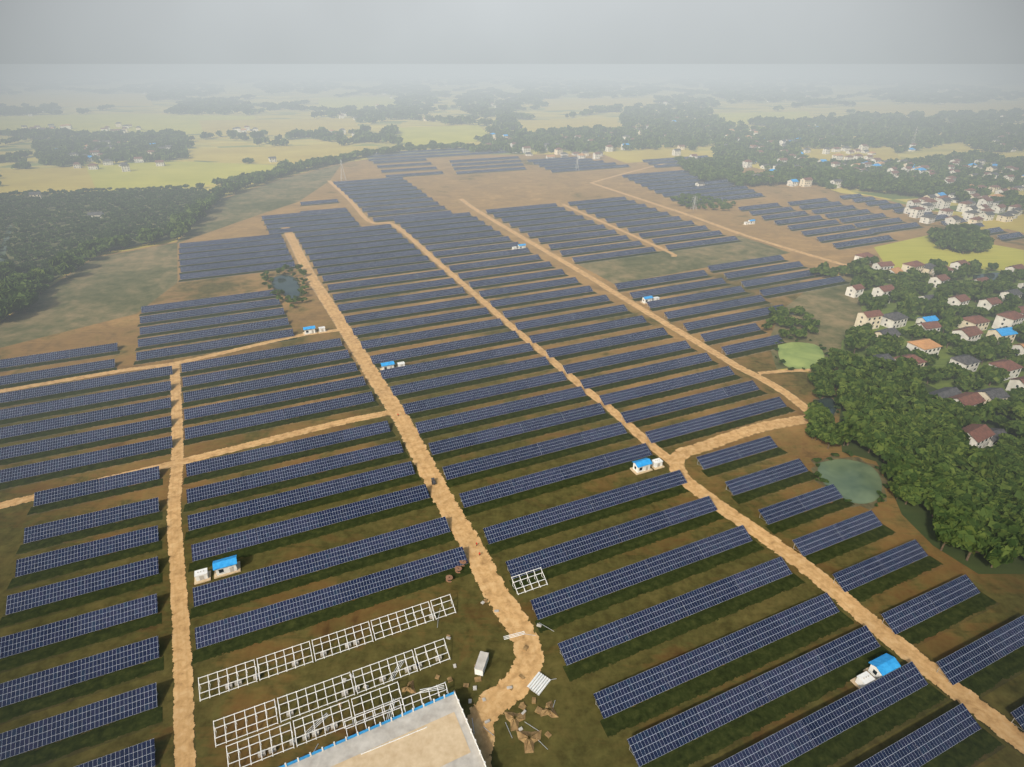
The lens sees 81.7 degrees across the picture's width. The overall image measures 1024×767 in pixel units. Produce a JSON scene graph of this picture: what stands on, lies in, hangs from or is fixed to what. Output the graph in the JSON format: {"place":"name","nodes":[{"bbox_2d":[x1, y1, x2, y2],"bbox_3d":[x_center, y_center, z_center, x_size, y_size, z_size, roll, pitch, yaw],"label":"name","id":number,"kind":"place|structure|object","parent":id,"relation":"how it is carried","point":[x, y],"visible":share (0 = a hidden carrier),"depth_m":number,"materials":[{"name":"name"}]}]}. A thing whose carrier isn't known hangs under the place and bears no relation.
{"place":"outdoors","nodes":[
{"label":"outdoors","id":0,"kind":"place"},
{"bbox_2d":[0,225,11,261],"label":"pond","id":1,"kind":"structure","parent":0,"point":[2,251],"depth_m":589.66,"materials":[{"name":"grey liquid"}]},
{"bbox_2d":[0,166,94,195],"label":"field","id":2,"kind":"structure","parent":0,"point":[68,179],"depth_m":916.83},
{"bbox_2d":[0,94,153,106],"bbox_3d":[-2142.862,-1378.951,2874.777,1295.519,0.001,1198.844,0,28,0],"label":"field","id":3,"kind":"structure","parent":0,"point":[81,100],"depth_m":2795.15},
{"bbox_2d":[0,189,225,291],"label":"orchard floor","id":4,"kind":"structure","parent":0,"point":[137,243],"depth_m":656.66,"materials":[{"name":"green plant"}]},
{"bbox_2d":[0,184,211,277],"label":"orchard trees","id":5,"kind":"object","parent":4,"relation":"on","point":[116,222],"visible":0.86,"depth_m":683.17,"materials":[{"name":"green plant"}]},
{"bbox_2d":[0,114,255,133],"bbox_3d":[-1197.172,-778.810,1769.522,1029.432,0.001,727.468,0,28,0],"label":"field","id":6,"kind":"structure","parent":0,"point":[189,124],"depth_m":1809.74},
{"bbox_2d":[86,161,276,190],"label":"field","id":7,"kind":"structure","parent":0,"point":[145,175],"depth_m":966.12,"materials":[{"name":"plant"}]},
{"bbox_2d":[199,118,359,135],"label":"field","id":8,"kind":"structure","parent":0,"point":[277,126],"depth_m":1722.89,"materials":[{"name":"green plant"}]},
{"bbox_2d":[188,145,378,163],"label":"field","id":9,"kind":"structure","parent":0,"point":[292,154],"depth_m":1190.16,"materials":[{"name":"plant"}]},
{"bbox_2d":[269,273,300,297],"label":"pond bank","id":10,"kind":"structure","parent":0,"point":[288,274],"depth_m":493.18,"materials":[{"name":"brown soil"}]},
{"bbox_2d":[272,275,299,297],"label":"pond","id":11,"kind":"structure","parent":0,"point":[287,284],"depth_m":483.80,"materials":[{"name":"liquid"}]},
{"bbox_2d":[319,96,397,110],"bbox_3d":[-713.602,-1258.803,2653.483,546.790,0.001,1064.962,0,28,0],"label":"field","id":12,"kind":"structure","parent":0,"point":[340,102],"depth_m":2724.40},
{"bbox_2d":[281,227,543,766],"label":"road","id":13,"kind":"structure","parent":0,"point":[500,698],"depth_m":216.11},
{"bbox_2d":[394,125,487,145],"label":"field","id":14,"kind":"structure","parent":0,"point":[416,136],"depth_m":1485.36,"materials":[{"name":"plant"}]},
{"bbox_2d":[328,181,668,463],"bbox_3d":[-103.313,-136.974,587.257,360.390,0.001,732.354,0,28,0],"label":"path","id":15,"kind":"structure","parent":0,"point":[634,430],"depth_m":378.54,"materials":[{"name":"brown soil"}]},
{"bbox_2d":[0,150,1023,766],"bbox_3d":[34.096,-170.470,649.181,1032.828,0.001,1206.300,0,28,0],"label":"farm soil","id":16,"kind":"structure","parent":0,"point":[472,625],"depth_m":227.62,"materials":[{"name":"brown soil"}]},
{"bbox_2d":[0,164,340,347],"bbox_3d":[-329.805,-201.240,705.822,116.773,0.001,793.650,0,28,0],"label":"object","id":17,"kind":"structure","parent":16,"relation":"on","point":[96,290],"depth_m":495.42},
{"bbox_2d":[0,328,341,392],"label":"path","id":18,"kind":"structure","parent":16,"relation":"on","point":[142,367],"depth_m":353.70,"materials":[{"name":"brown soil"}]},
{"bbox_2d":[166,364,195,766],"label":"road strip","id":19,"kind":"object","parent":16,"relation":"on","point":[184,726],"visible":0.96,"depth_m":197.48,"materials":[{"name":"brown soil"}]},
{"bbox_2d":[0,410,393,508],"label":"diagonal road","id":20,"kind":"structure","parent":16,"relation":"on","point":[165,465],"depth_m":280.14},
{"bbox_2d":[198,594,455,766],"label":"panel mounting frames","id":21,"kind":"structure","parent":16,"relation":"on","point":[245,717],"depth_m":170.06,"materials":[{"name":"white paint"}]},
{"bbox_2d":[225,613,441,757],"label":"module pallets","id":22,"kind":"object","parent":16,"relation":"on","point":[273,749],"visible":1,"depth_m":171.83,"materials":[{"name":"cardboard"}]},
{"bbox_2d":[306,631,550,732],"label":"pipes and rails","id":23,"kind":"object","parent":16,"relation":"on","point":[537,681],"visible":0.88,"depth_m":172.55,"materials":[{"name":"silver metal"}]},
{"bbox_2d":[325,601,541,730],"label":"pallets","id":24,"kind":"object","parent":16,"relation":"on","point":[327,728],"visible":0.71,"depth_m":171.77,"materials":[{"name":"brown wood"}]},
{"bbox_2d":[314,608,555,750],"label":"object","id":25,"kind":"object","parent":16,"relation":"on","point":[505,722],"visible":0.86,"depth_m":162.22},
{"bbox_2d":[344,567,547,754],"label":"panel mounting frames","id":26,"kind":"structure","parent":16,"relation":"on","point":[534,575],"depth_m":165.80,"materials":[{"name":"white paint"}]},
{"bbox_2d":[338,599,557,752],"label":"debris pile","id":27,"kind":"object","parent":16,"relation":"on","point":[540,711],"visible":0.75,"depth_m":164.79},
{"bbox_2d":[446,560,465,582],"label":"cable drum flanges","id":28,"kind":"object","parent":16,"relation":"on","point":[456,570],"visible":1,"depth_m":210.85,"materials":[{"name":"brown wood"}]},
{"bbox_2d":[2,149,1023,761],"bbox_3d":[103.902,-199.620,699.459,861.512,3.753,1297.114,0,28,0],"label":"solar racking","id":29,"kind":"object","parent":16,"relation":"on","point":[454,365],"visible":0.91,"depth_m":363.42,"materials":[{"name":"silver metal"}]},
{"bbox_2d":[0,148,1023,766],"bbox_3d":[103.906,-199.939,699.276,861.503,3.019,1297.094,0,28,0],"label":"solar panels","id":30,"kind":"object","parent":29,"relation":"on","point":[934,738],"visible":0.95,"depth_m":261.84,"materials":[{"name":"blue glass"}]},
{"bbox_2d":[194,223,876,766],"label":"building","id":31,"kind":"structure","parent":16,"relation":"on","point":[440,741],"depth_m":154.07,"materials":[{"name":"beige concrete"}]},
{"bbox_2d":[269,270,989,506],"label":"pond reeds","id":32,"kind":"object","parent":16,"relation":"on","point":[879,492],"visible":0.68,"depth_m":271.24,"materials":[{"name":"green plant"}]},
{"bbox_2d":[260,255,1023,567],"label":"trees","id":33,"kind":"object","parent":16,"relation":"on","point":[902,422],"visible":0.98,"depth_m":291.07,"materials":[{"name":"green plant"}]},
{"bbox_2d":[575,236,789,283],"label":"field","id":34,"kind":"structure","parent":16,"relation":"on","point":[627,269],"depth_m":542.82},
{"bbox_2d":[758,369,838,374],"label":"dirt path","id":35,"kind":"structure","parent":16,"relation":"on","point":[781,371],"depth_m":347.84,"materials":[{"name":"brown soil"}]},
{"bbox_2d":[769,274,862,368],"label":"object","id":36,"kind":"structure","parent":16,"relation":"on","point":[834,310],"depth_m":425.06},
{"bbox_2d":[668,414,1023,753],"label":"dirt road","id":37,"kind":"structure","parent":16,"relation":"on","point":[1001,726],"depth_m":204.15,"materials":[{"name":"brown soil"}]},
{"bbox_2d":[0,64,1023,372],"bbox_3d":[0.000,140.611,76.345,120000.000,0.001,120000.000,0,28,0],"label":"ground","id":38,"kind":"structure","parent":0,"point":[964,74],"depth_m":3777.19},
{"bbox_2d":[0,68,1023,188],"bbox_3d":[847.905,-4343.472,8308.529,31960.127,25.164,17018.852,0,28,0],"label":"trees","id":39,"kind":"object","parent":38,"relation":"on","point":[971,128],"visible":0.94,"depth_m":1723.77,"materials":[{"name":"green plant"}]},
{"bbox_2d":[22,75,1023,403],"bbox_3d":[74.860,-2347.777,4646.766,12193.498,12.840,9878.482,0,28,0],"label":"house roof","id":40,"kind":"structure","parent":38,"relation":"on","point":[904,267],"depth_m":671.08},
{"bbox_2d":[28,72,1023,447],"bbox_3d":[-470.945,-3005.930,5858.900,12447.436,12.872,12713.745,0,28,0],"label":"houses","id":41,"kind":"structure","parent":38,"relation":"on","point":[998,320],"depth_m":708.24,"materials":[{"name":"white paint"}]},
{"bbox_2d":[340,127,918,208],"bbox_3d":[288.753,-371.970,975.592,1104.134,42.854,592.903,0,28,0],"label":"pylons","id":42,"kind":"object","parent":38,"relation":"on","point":[577,162],"visible":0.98,"depth_m":906.03,"materials":[{"name":"silver metal"}]},
{"bbox_2d":[0,142,1023,320],"bbox_3d":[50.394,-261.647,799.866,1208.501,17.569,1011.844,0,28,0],"label":"trees","id":43,"kind":"object","parent":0,"point":[18,292],"visible":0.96,"depth_m":753.33,"materials":[{"name":"green plant"}]},
{"bbox_2d":[0,0,1023,63],"label":"sky","id":44,"kind":"structure","parent":0,"point":[31,31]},
{"bbox_2d":[21,74,1023,766],"bbox_3d":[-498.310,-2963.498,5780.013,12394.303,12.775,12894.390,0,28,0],"label":"buildings","id":45,"kind":"structure","parent":0,"point":[978,432],"depth_m":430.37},
{"bbox_2d":[55,74,1023,766],"bbox_3d":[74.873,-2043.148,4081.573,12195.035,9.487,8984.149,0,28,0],"label":"roofs","id":46,"kind":"structure","parent":45,"relation":"attached to","point":[883,664],"depth_m":208.21,"materials":[{"name":"blue metal"}]},
{"bbox_2d":[517,118,621,131],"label":"field","id":47,"kind":"structure","parent":0,"point":[532,125],"depth_m":1750.79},
{"bbox_2d":[542,98,657,110],"bbox_3d":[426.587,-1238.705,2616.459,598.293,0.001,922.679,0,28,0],"label":"field","id":48,"kind":"structure","parent":0,"point":[568,104],"depth_m":2657.14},
{"bbox_2d":[562,204,676,256],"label":"path","id":49,"kind":"structure","parent":0,"point":[661,248],"depth_m":631.46,"materials":[{"name":"brown soil"}]},
{"bbox_2d":[590,163,666,182],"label":"road","id":50,"kind":"structure","parent":0,"point":[624,173],"depth_m":965.34,"materials":[{"name":"brown soil"}]},
{"bbox_2d":[460,199,809,411],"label":"path","id":51,"kind":"structure","parent":0,"point":[800,404],"depth_m":407.91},
{"bbox_2d":[603,149,712,162],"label":"field","id":52,"kind":"structure","parent":0,"point":[631,156],"depth_m":1164.30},
{"bbox_2d":[591,183,846,264],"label":"road","id":53,"kind":"structure","parent":0,"point":[771,243],"depth_m":646.58,"materials":[{"name":"brown soil"}]},
{"bbox_2d":[712,111,810,123],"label":"field","id":54,"kind":"structure","parent":0,"point":[737,117],"depth_m":2011.97,"materials":[{"name":"plant"}]},
{"bbox_2d":[778,342,823,368],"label":"pond","id":55,"kind":"structure","parent":0,"point":[797,355],"depth_m":368.17,"materials":[{"name":"green liquid"}]},
{"bbox_2d":[813,396,836,415],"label":"pond bank","id":56,"kind":"structure","parent":0,"point":[835,413],"depth_m":319.31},
{"bbox_2d":[816,397,835,414],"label":"pond","id":57,"kind":"structure","parent":0,"point":[829,403],"depth_m":315.31,"materials":[{"name":"liquid"}]},
{"bbox_2d":[810,455,887,509],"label":"pond bank","id":58,"kind":"structure","parent":0,"point":[870,506],"depth_m":260.00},
{"bbox_2d":[818,459,881,503],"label":"pond","id":59,"kind":"structure","parent":0,"point":[857,482],"depth_m":258.20,"materials":[{"name":"green liquid"}]},
{"bbox_2d":[801,149,900,160],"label":"field","id":60,"kind":"structure","parent":0,"point":[884,154],"depth_m":1164.27,"materials":[{"name":"plant"}]},
{"bbox_2d":[839,382,1023,573],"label":"wood floor","id":61,"kind":"structure","parent":0,"point":[919,517],"depth_m":232.40,"materials":[{"name":"green plant"},{"name":"grass"}]},
{"bbox_2d":[841,269,1023,411],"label":"village ground","id":62,"kind":"structure","parent":0,"point":[945,354],"depth_m":389.53,"materials":[{"name":"green plant"}]},
{"bbox_2d":[50,72,1003,349],"bbox_3d":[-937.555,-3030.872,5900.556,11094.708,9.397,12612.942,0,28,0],"label":"orange buildings","id":63,"kind":"structure","parent":62,"relation":"on","point":[926,344],"depth_m":489.84,"materials":[{"name":"tile"}]},
{"bbox_2d":[854,312,899,336],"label":"village wall","id":64,"kind":"structure","parent":62,"relation":"on","point":[865,319],"depth_m":400.91,"materials":[{"name":"beige paint"}]},
{"bbox_2d":[872,262,1023,354],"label":"village wall","id":65,"kind":"structure","parent":62,"relation":"on","point":[1020,286],"depth_m":497.51,"materials":[{"name":"white paint"}]},
{"bbox_2d":[858,259,1023,355],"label":"houses","id":66,"kind":"structure","parent":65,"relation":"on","point":[926,325],"depth_m":399.83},
{"bbox_2d":[854,103,1023,115],"bbox_3d":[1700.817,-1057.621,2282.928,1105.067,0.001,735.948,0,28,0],"label":"field","id":67,"kind":"structure","parent":0,"point":[933,109],"depth_m":2365.31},
{"bbox_2d":[874,235,1023,269],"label":"field","id":68,"kind":"structure","parent":0,"point":[924,249],"depth_m":559.58,"materials":[{"name":"green plant"}]},
{"bbox_2d":[973,272,999,279],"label":"pond","id":69,"kind":"structure","parent":0,"point":[993,275],"depth_m":504.12,"materials":[{"name":"grey liquid"}]},
{"bbox_2d":[960,215,1023,229],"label":"field","id":70,"kind":"structure","parent":0,"point":[1018,222],"depth_m":666.95,"materials":[{"name":"beige soil"}]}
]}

